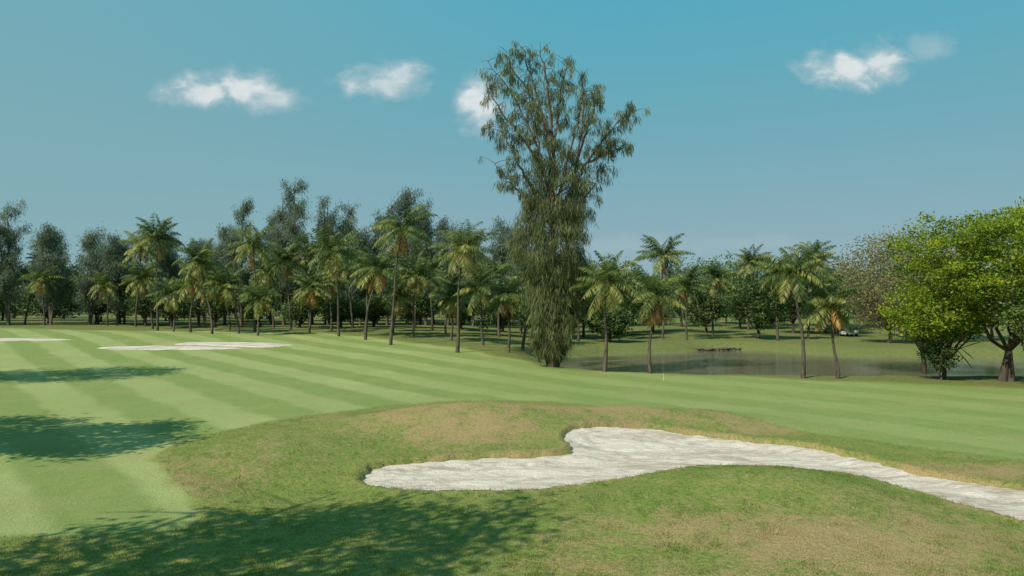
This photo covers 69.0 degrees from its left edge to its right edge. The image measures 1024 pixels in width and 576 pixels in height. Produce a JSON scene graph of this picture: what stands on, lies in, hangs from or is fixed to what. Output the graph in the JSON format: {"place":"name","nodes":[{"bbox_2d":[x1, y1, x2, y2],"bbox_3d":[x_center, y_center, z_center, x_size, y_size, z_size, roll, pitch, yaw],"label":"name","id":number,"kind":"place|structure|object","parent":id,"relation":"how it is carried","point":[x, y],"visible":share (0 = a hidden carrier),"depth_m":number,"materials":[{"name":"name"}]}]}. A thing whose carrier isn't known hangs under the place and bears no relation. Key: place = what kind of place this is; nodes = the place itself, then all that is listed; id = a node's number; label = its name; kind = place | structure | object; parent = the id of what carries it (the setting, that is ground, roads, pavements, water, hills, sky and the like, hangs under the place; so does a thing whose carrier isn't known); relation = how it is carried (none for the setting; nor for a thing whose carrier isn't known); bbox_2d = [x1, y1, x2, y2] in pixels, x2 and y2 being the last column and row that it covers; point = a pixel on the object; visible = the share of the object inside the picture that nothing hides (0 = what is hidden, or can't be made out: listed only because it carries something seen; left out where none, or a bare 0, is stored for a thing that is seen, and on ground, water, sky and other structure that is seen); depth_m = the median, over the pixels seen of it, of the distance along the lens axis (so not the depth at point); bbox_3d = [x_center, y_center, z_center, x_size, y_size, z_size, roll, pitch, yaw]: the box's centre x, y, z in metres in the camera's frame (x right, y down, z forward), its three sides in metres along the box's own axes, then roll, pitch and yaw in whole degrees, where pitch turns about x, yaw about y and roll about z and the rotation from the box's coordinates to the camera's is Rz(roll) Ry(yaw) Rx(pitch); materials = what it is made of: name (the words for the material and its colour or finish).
{"place":"outdoors","nodes":[
{"label":"outdoors","id":0,"kind":"place"},
{"bbox_2d":[0,305,1023,575],"bbox_3d":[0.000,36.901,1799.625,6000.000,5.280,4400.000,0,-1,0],"label":"ground","id":1,"kind":"structure","parent":0,"point":[90,429],"depth_m":25.84,"materials":[{"name":"green plant"}]},
{"bbox_2d":[0,198,36,324],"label":"casuarina tree","id":2,"kind":"object","parent":1,"relation":"on","point":[10,241],"visible":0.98,"depth_m":119.82,"materials":[{"name":"green plant"}]},
{"bbox_2d":[0,259,36,320],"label":"broadleaf tree","id":3,"kind":"object","parent":1,"relation":"on","point":[14,310],"visible":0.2,"depth_m":145.79,"materials":[{"name":"green plant"}]},
{"bbox_2d":[17,265,64,324],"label":"coconut palm","id":4,"kind":"object","parent":1,"relation":"on","point":[41,279],"visible":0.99,"depth_m":117.32,"materials":[{"name":"green plant"}]},
{"bbox_2d":[13,282,78,322],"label":"broadleaf tree","id":5,"kind":"object","parent":1,"relation":"on","point":[26,298],"visible":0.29,"depth_m":133.19,"materials":[{"name":"green plant"}]},
{"bbox_2d":[25,221,72,324],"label":"casuarina tree","id":6,"kind":"object","parent":1,"relation":"on","point":[47,245],"visible":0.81,"depth_m":119.58,"materials":[{"name":"green plant"}]},
{"bbox_2d":[26,231,73,320],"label":"casuarina tree","id":7,"kind":"object","parent":1,"relation":"on","point":[60,253],"visible":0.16,"depth_m":126.28,"materials":[{"name":"green plant"}]},
{"bbox_2d":[66,224,106,324],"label":"casuarina tree","id":8,"kind":"object","parent":1,"relation":"on","point":[85,285],"visible":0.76,"depth_m":120.00,"materials":[{"name":"green plant"}]},
{"bbox_2d":[59,276,120,323],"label":"broadleaf tree","id":9,"kind":"object","parent":1,"relation":"on","point":[70,287],"visible":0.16,"depth_m":125.68,"materials":[{"name":"green plant"}]},
{"bbox_2d":[86,268,124,325],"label":"coconut palm","id":10,"kind":"object","parent":1,"relation":"on","point":[103,284],"visible":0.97,"depth_m":117.45,"materials":[{"name":"green plant"}]},
{"bbox_2d":[94,230,136,324],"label":"casuarina tree","id":11,"kind":"object","parent":1,"relation":"on","point":[114,255],"visible":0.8,"depth_m":118.49,"materials":[{"name":"green plant"}]},
{"bbox_2d":[118,261,163,328],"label":"coconut palm","id":12,"kind":"object","parent":1,"relation":"on","point":[141,277],"visible":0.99,"depth_m":106.80,"materials":[{"name":"green plant"}]},
{"bbox_2d":[125,288,160,325],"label":"broadleaf tree","id":13,"kind":"object","parent":1,"relation":"on","point":[143,307],"visible":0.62,"depth_m":116.80,"materials":[{"name":"green plant"}]},
{"bbox_2d":[118,228,168,326],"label":"coconut palm","id":14,"kind":"object","parent":1,"relation":"on","point":[139,250],"visible":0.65,"depth_m":115.32,"materials":[{"name":"green plant"}]},
{"bbox_2d":[115,267,172,324],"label":"broadleaf tree","id":15,"kind":"object","parent":1,"relation":"on","point":[122,292],"visible":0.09,"depth_m":119.54,"materials":[{"name":"green plant"}]},
{"bbox_2d":[127,213,184,330],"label":"coconut palm","id":16,"kind":"object","parent":1,"relation":"on","point":[154,235],"visible":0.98,"depth_m":100.86,"materials":[{"name":"green plant"}]},
{"bbox_2d":[150,230,189,325],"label":"casuarina tree","id":17,"kind":"object","parent":1,"relation":"on","point":[167,262],"visible":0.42,"depth_m":118.97,"materials":[{"name":"green plant"}]},
{"bbox_2d":[99,346,241,349],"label":"sand bunker","id":18,"kind":"object","parent":1,"relation":"on","point":[164,348],"visible":1,"depth_m":71.33},
{"bbox_2d":[145,276,195,331],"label":"coconut palm","id":19,"kind":"object","parent":1,"relation":"on","point":[170,294],"visible":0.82,"depth_m":97.02,"materials":[{"name":"green plant"}]},
{"bbox_2d":[150,291,198,326],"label":"broadleaf tree","id":20,"kind":"object","parent":1,"relation":"on","point":[185,307],"visible":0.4,"depth_m":113.33,"materials":[{"name":"green plant"}]},
{"bbox_2d":[169,256,215,331],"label":"coconut palm","id":21,"kind":"object","parent":1,"relation":"on","point":[194,285],"visible":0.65,"depth_m":93.21,"materials":[{"name":"green plant"}]},
{"bbox_2d":[177,238,212,325],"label":"casuarina tree","id":22,"kind":"object","parent":1,"relation":"on","point":[199,314],"visible":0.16,"depth_m":117.78,"materials":[{"name":"green plant"}]},
{"bbox_2d":[171,238,227,333],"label":"coconut palm","id":23,"kind":"object","parent":1,"relation":"on","point":[201,258],"visible":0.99,"depth_m":90.14,"materials":[{"name":"green plant"}]},
{"bbox_2d":[195,263,239,329],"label":"coconut palm","id":24,"kind":"object","parent":1,"relation":"on","point":[226,274],"visible":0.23,"depth_m":98.88,"materials":[{"name":"green plant"}]},
{"bbox_2d":[199,289,241,327],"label":"broadleaf tree","id":25,"kind":"object","parent":1,"relation":"on","point":[215,308],"visible":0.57,"depth_m":111.89,"materials":[{"name":"green plant"}]},
{"bbox_2d":[207,221,239,324],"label":"casuarina tree","id":26,"kind":"object","parent":1,"relation":"on","point":[222,230],"visible":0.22,"depth_m":121.16,"materials":[{"name":"green plant"}]},
{"bbox_2d":[201,262,247,333],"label":"coconut palm","id":27,"kind":"object","parent":1,"relation":"on","point":[229,284],"visible":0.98,"depth_m":90.29,"materials":[{"name":"green plant"}]},
{"bbox_2d":[174,342,289,347],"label":"sand bunker","id":28,"kind":"object","parent":1,"relation":"on","point":[246,344],"visible":1,"depth_m":75.64},
{"bbox_2d":[213,196,257,325],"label":"casuarina tree","id":29,"kind":"object","parent":1,"relation":"on","point":[245,209],"visible":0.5,"depth_m":119.15,"materials":[{"name":"green plant"}]},
{"bbox_2d":[226,223,281,331],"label":"coconut palm","id":30,"kind":"object","parent":1,"relation":"on","point":[256,245],"visible":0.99,"depth_m":94.20,"materials":[{"name":"green plant"}]},
{"bbox_2d":[237,284,282,326],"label":"broadleaf tree","id":31,"kind":"object","parent":1,"relation":"on","point":[249,316],"visible":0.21,"depth_m":111.06,"materials":[{"name":"green plant"}]},
{"bbox_2d":[239,279,281,335],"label":"coconut palm","id":32,"kind":"object","parent":1,"relation":"on","point":[258,297],"visible":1,"depth_m":87.81,"materials":[{"name":"green plant"}]},
{"bbox_2d":[247,249,283,327],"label":"coconut palm","id":33,"kind":"object","parent":1,"relation":"on","point":[261,273],"visible":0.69,"depth_m":105.33,"materials":[{"name":"green plant"}]},
{"bbox_2d":[264,194,297,324],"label":"casuarina tree","id":34,"kind":"object","parent":1,"relation":"on","point":[273,232],"visible":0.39,"depth_m":120.07,"materials":[{"name":"green plant"}]},
{"bbox_2d":[261,241,309,328],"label":"coconut palm","id":35,"kind":"object","parent":1,"relation":"on","point":[284,258],"visible":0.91,"depth_m":99.56,"materials":[{"name":"green plant"}]},
{"bbox_2d":[277,176,314,324],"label":"casuarina tree","id":36,"kind":"object","parent":1,"relation":"on","point":[298,211],"visible":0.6,"depth_m":118.38,"materials":[{"name":"green plant"}]},
{"bbox_2d":[276,297,319,327],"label":"broadleaf tree","id":37,"kind":"object","parent":1,"relation":"on","point":[297,313],"visible":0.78,"depth_m":104.82,"materials":[{"name":"green plant"}]},
{"bbox_2d":[282,228,330,327],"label":"coconut palm","id":38,"kind":"object","parent":1,"relation":"on","point":[306,251],"visible":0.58,"depth_m":100.62,"materials":[{"name":"green plant"}]},
{"bbox_2d":[289,268,334,332],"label":"coconut palm","id":39,"kind":"object","parent":1,"relation":"on","point":[314,288],"visible":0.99,"depth_m":91.54,"materials":[{"name":"green plant"}]},
{"bbox_2d":[284,272,345,324],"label":"broadleaf tree","id":40,"kind":"object","parent":1,"relation":"on","point":[321,302],"visible":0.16,"depth_m":120.45,"materials":[{"name":"green plant"}]},
{"bbox_2d":[307,195,348,324],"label":"casuarina tree","id":41,"kind":"object","parent":1,"relation":"on","point":[328,222],"visible":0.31,"depth_m":119.77,"materials":[{"name":"green plant"}]},
{"bbox_2d":[313,260,351,329],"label":"coconut palm","id":42,"kind":"object","parent":1,"relation":"on","point":[331,279],"visible":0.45,"depth_m":96.77,"materials":[{"name":"green plant"}]},
{"bbox_2d":[305,225,364,335],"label":"coconut palm","id":43,"kind":"object","parent":1,"relation":"on","point":[332,251],"visible":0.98,"depth_m":83.90,"materials":[{"name":"green plant"}]},
{"bbox_2d":[316,296,371,326],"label":"broadleaf tree","id":44,"kind":"object","parent":1,"relation":"on","point":[344,307],"visible":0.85,"depth_m":105.68,"materials":[{"name":"green plant"}]},
{"bbox_2d":[330,244,359,327],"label":"coconut palm","id":45,"kind":"object","parent":1,"relation":"on","point":[346,274],"visible":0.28,"depth_m":102.80,"materials":[{"name":"green plant"}]},
{"bbox_2d":[335,198,366,324],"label":"casuarina tree","id":46,"kind":"object","parent":1,"relation":"on","point":[348,219],"visible":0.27,"depth_m":121.71,"materials":[{"name":"green plant"}]},
{"bbox_2d":[340,225,379,325],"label":"casuarina tree","id":47,"kind":"object","parent":1,"relation":"on","point":[357,293],"visible":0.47,"depth_m":117.79,"materials":[{"name":"green plant"}]},
{"bbox_2d":[348,253,390,331],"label":"coconut palm","id":48,"kind":"object","parent":1,"relation":"on","point":[357,277],"visible":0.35,"depth_m":92.93,"materials":[{"name":"green plant"}]},
{"bbox_2d":[352,294,390,326],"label":"broadleaf tree","id":49,"kind":"object","parent":1,"relation":"on","point":[378,311],"visible":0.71,"depth_m":108.46,"materials":[{"name":"green plant"}]},
{"bbox_2d":[363,216,388,324],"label":"casuarina tree","id":50,"kind":"object","parent":1,"relation":"on","point":[376,233],"visible":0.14,"depth_m":123.83,"materials":[{"name":"green plant"}]},
{"bbox_2d":[349,241,403,339],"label":"coconut palm","id":51,"kind":"object","parent":1,"relation":"on","point":[377,271],"visible":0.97,"depth_m":81.43,"materials":[{"name":"green plant"}]},
{"bbox_2d":[372,201,400,324],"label":"casuarina tree","id":52,"kind":"object","parent":1,"relation":"on","point":[381,251],"visible":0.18,"depth_m":118.29,"materials":[{"name":"green plant"}]},
{"bbox_2d":[380,277,424,334],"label":"coconut palm","id":53,"kind":"object","parent":1,"relation":"on","point":[399,303],"visible":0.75,"depth_m":87.52,"materials":[{"name":"green plant"}]},
{"bbox_2d":[371,205,437,344],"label":"coconut palm","id":54,"kind":"object","parent":1,"relation":"on","point":[407,229],"visible":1,"depth_m":74.26,"materials":[{"name":"green plant"}]},
{"bbox_2d":[393,248,430,328],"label":"coconut palm","id":55,"kind":"object","parent":1,"relation":"on","point":[413,262],"visible":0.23,"depth_m":102.94,"materials":[{"name":"green plant"}]},
{"bbox_2d":[393,187,433,324],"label":"casuarina tree","id":56,"kind":"object","parent":1,"relation":"on","point":[404,204],"visible":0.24,"depth_m":120.32,"materials":[{"name":"green plant"}]},
{"bbox_2d":[396,291,436,322],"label":"broadleaf tree","id":57,"kind":"object","parent":1,"relation":"on","point":[422,311],"visible":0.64,"depth_m":105.50,"materials":[{"name":"green plant"}]},
{"bbox_2d":[392,248,442,337],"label":"coconut palm","id":58,"kind":"object","parent":1,"relation":"on","point":[418,274],"visible":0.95,"depth_m":83.74,"materials":[{"name":"green plant"}]},
{"bbox_2d":[407,197,441,325],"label":"casuarina tree","id":59,"kind":"object","parent":1,"relation":"on","point":[424,226],"visible":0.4,"depth_m":117.82,"materials":[{"name":"green plant"}]},
{"bbox_2d":[420,248,449,330],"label":"coconut palm","id":60,"kind":"object","parent":1,"relation":"on","point":[435,266],"visible":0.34,"depth_m":97.79,"materials":[{"name":"green plant"}]},
{"bbox_2d":[429,214,466,324],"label":"casuarina tree","id":61,"kind":"object","parent":1,"relation":"on","point":[439,239],"visible":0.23,"depth_m":118.34,"materials":[{"name":"green plant"}]},
{"bbox_2d":[428,261,470,333],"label":"coconut palm","id":62,"kind":"object","parent":1,"relation":"on","point":[450,278],"visible":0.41,"depth_m":90.06,"materials":[{"name":"green plant"}]},
{"bbox_2d":[429,277,477,340],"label":"coconut palm","id":63,"kind":"object","parent":1,"relation":"on","point":[449,298],"visible":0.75,"depth_m":79.50,"materials":[{"name":"green plant"}]},
{"bbox_2d":[428,219,498,352],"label":"coconut palm","id":64,"kind":"object","parent":1,"relation":"on","point":[463,246],"visible":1,"depth_m":66.51,"materials":[{"name":"green plant"}]},
{"bbox_2d":[453,265,501,344],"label":"coconut palm","id":65,"kind":"object","parent":1,"relation":"on","point":[476,289],"visible":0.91,"depth_m":74.69,"materials":[{"name":"green plant"}]},
{"bbox_2d":[473,261,517,337],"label":"coconut palm","id":66,"kind":"object","parent":1,"relation":"on","point":[501,268],"visible":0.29,"depth_m":88.69,"materials":[{"name":"green plant"}]},
{"bbox_2d":[468,288,523,335],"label":"broadleaf tree","id":67,"kind":"object","parent":1,"relation":"on","point":[488,312],"visible":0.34,"depth_m":91.56,"materials":[{"name":"green plant"}]},
{"bbox_2d":[484,216,512,331],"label":"casuarina tree","id":68,"kind":"object","parent":1,"relation":"on","point":[496,247],"visible":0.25,"depth_m":104.13,"materials":[{"name":"green plant"}]},
{"bbox_2d":[479,276,536,351],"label":"coconut palm","id":69,"kind":"object","parent":1,"relation":"on","point":[505,296],"visible":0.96,"depth_m":67.84,"materials":[{"name":"green plant"}]},
{"bbox_2d":[0,250,1023,318],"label":"distant trees","id":70,"kind":"object","parent":1,"relation":"on","point":[732,267],"depth_m":188.58,"materials":[{"name":"green plant"}]},
{"bbox_2d":[499,228,533,334],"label":"casuarina tree","id":71,"kind":"object","parent":1,"relation":"on","point":[512,272],"visible":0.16,"depth_m":99.40,"materials":[{"name":"green plant"}]},
{"bbox_2d":[510,259,567,349],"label":"coconut palm","id":72,"kind":"object","parent":1,"relation":"on","point":[525,326],"visible":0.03,"depth_m":71.48,"materials":[{"name":"green plant"}]},
{"bbox_2d":[475,42,651,366],"bbox_3d":[3.839,-6.428,56.974,13.602,25.279,8.207,0,-1,0],"label":"casuarina tree","id":73,"kind":"object","parent":1,"relation":"on","point":[556,310],"visible":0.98,"depth_m":56.39,"materials":[{"name":"green plant"}]},
{"bbox_2d":[568,250,641,371],"bbox_3d":[6.789,1.668,54.082,5.474,8.900,5.310,0,-1,0],"label":"coconut palm","id":74,"kind":"object","parent":1,"relation":"on","point":[606,282],"visible":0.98,"depth_m":53.64,"materials":[{"name":"green plant"}]},
{"bbox_2d":[579,304,635,341],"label":"broadleaf tree","id":75,"kind":"object","parent":1,"relation":"on","point":[617,322],"visible":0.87,"depth_m":90.52,"materials":[{"name":"green plant"}]},
{"bbox_2d":[592,274,648,324],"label":"broadleaf tree","id":76,"kind":"object","parent":1,"relation":"on","point":[637,309],"visible":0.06,"depth_m":108.08,"materials":[{"name":"green plant"}]},
{"bbox_2d":[616,262,687,372],"bbox_3d":[10.160,2.154,52.887,5.296,7.887,5.014,0,-1,0],"label":"coconut palm","id":77,"kind":"object","parent":1,"relation":"on","point":[653,309],"visible":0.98,"depth_m":52.49,"materials":[{"name":"green plant"}]},
{"bbox_2d":[630,275,680,331],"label":"broadleaf tree","id":78,"kind":"object","parent":1,"relation":"on","point":[674,308],"visible":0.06,"depth_m":114.02,"materials":[{"name":"green plant"}]},
{"bbox_2d":[633,233,695,339],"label":"coconut palm","id":79,"kind":"object","parent":1,"relation":"on","point":[669,250],"visible":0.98,"depth_m":97.79,"materials":[{"name":"green plant"}]},
{"bbox_2d":[667,267,709,326],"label":"broadleaf tree","id":80,"kind":"object","parent":1,"relation":"on","point":[685,270],"visible":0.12,"depth_m":131.56,"materials":[{"name":"green plant"}]},
{"bbox_2d":[667,265,712,339],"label":"coconut palm","id":81,"kind":"object","parent":1,"relation":"on","point":[685,286],"visible":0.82,"depth_m":95.61,"materials":[{"name":"green plant"}]},
{"bbox_2d":[363,427,1023,519],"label":"sand bunker","id":82,"kind":"object","parent":1,"relation":"on","point":[603,453],"visible":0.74,"depth_m":23.45},
{"bbox_2d":[678,285,731,332],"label":"broadleaf tree","id":83,"kind":"object","parent":1,"relation":"on","point":[704,317],"visible":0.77,"depth_m":110.86,"materials":[{"name":"green plant"}]},
{"bbox_2d":[698,261,740,335],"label":"coconut palm","id":84,"kind":"object","parent":1,"relation":"on","point":[719,274],"visible":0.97,"depth_m":102.03,"materials":[{"name":"green plant"}]},
{"bbox_2d":[708,272,759,328],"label":"broadleaf tree","id":85,"kind":"object","parent":1,"relation":"on","point":[723,290],"visible":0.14,"depth_m":122.96,"materials":[{"name":"green plant"}]},
{"bbox_2d":[729,244,771,329],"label":"coconut palm","id":86,"kind":"object","parent":1,"relation":"on","point":[749,258],"visible":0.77,"depth_m":119.86,"materials":[{"name":"green plant"}]},
{"bbox_2d":[720,275,795,338],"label":"broadleaf tree","id":87,"kind":"object","parent":1,"relation":"on","point":[756,309],"visible":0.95,"depth_m":96.76,"materials":[{"name":"green plant"}]},
{"bbox_2d":[746,253,801,340],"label":"coconut palm","id":88,"kind":"object","parent":1,"relation":"on","point":[769,270],"visible":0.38,"depth_m":94.73,"materials":[{"name":"green plant"}]},
{"bbox_2d":[755,241,832,377],"bbox_3d":[18.703,1.456,48.952,4.180,9.019,4.401,1,-1,-44],"label":"coconut palm","id":89,"kind":"object","parent":1,"relation":"on","point":[798,271],"visible":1,"depth_m":48.80,"materials":[{"name":"green plant"}]},
{"bbox_2d":[760,277,828,332],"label":"broadleaf tree","id":90,"kind":"object","parent":1,"relation":"on","point":[791,299],"visible":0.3,"depth_m":109.22,"materials":[{"name":"green plant"}]},
{"bbox_2d":[784,239,838,338],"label":"coconut palm","id":91,"kind":"object","parent":1,"relation":"on","point":[825,255],"visible":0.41,"depth_m":99.30,"materials":[{"name":"green plant"}]},
{"bbox_2d":[795,276,867,378],"bbox_3d":[20.929,2.596,48.834,4.187,6.722,4.626,0,-1,0],"label":"coconut palm","id":92,"kind":"object","parent":1,"relation":"on","point":[828,304],"visible":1,"depth_m":48.47,"materials":[{"name":"green plant"}]},
{"bbox_2d":[844,270,928,342],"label":"dry canopy tree","id":93,"kind":"object","parent":1,"relation":"on","point":[890,339],"visible":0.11,"depth_m":89.87,"materials":[{"name":"green plant"}]},
{"bbox_2d":[823,220,1003,373],"bbox_3d":[33.165,1.210,60.184,15.942,12.999,14.649,0,-1,0],"label":"dry canopy tree","id":94,"kind":"object","parent":1,"relation":"on","point":[872,266],"visible":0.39,"depth_m":60.23,"materials":[{"name":"green plant"}]},
{"bbox_2d":[916,339,963,379],"bbox_3d":[26.746,4.530,46.470,2.760,2.840,2.534,-1,-1,29],"label":"shrub","id":95,"kind":"object","parent":1,"relation":"on","point":[939,359],"visible":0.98,"depth_m":46.17,"materials":[{"name":"green plant"}]},
{"bbox_2d":[869,269,1012,378],"bbox_3d":[27.285,2.344,47.493,9.263,7.275,7.887,0,-1,0],"label":"rain tree","id":96,"kind":"object","parent":1,"relation":"on","point":[954,325],"visible":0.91,"depth_m":46.04,"materials":[{"name":"green plant"}]},
{"bbox_2d":[874,200,1023,381],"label":"rain tree","id":97,"kind":"object","parent":1,"relation":"on","point":[981,230],"visible":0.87,"depth_m":45.39,"materials":[{"name":"green plant"}]},
{"bbox_2d":[974,196,1023,283],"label":"rain tree","id":98,"kind":"object","parent":1,"relation":"on","point":[1003,252],"visible":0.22,"depth_m":49.53,"materials":[{"name":"green plant"}]},
{"bbox_2d":[981,273,1023,350],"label":"rain tree","id":99,"kind":"object","parent":1,"relation":"on","point":[1016,319],"visible":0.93,"depth_m":42.80,"materials":[{"name":"green plant"}]},
{"bbox_2d":[0,400,1023,575],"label":"rough grass","id":100,"kind":"structure","parent":0,"point":[530,558],"depth_m":15.92,"materials":[{"name":"green plant"}]},
{"bbox_2d":[0,0,1023,287],"label":"sky","id":101,"kind":"structure","parent":0,"point":[774,124],"materials":[{"name":"blue"}]},
{"bbox_2d":[560,349,1023,375],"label":"pond water","id":102,"kind":"structure","parent":0,"point":[733,361],"depth_m":68.87,"materials":[{"name":"grey liquid"}]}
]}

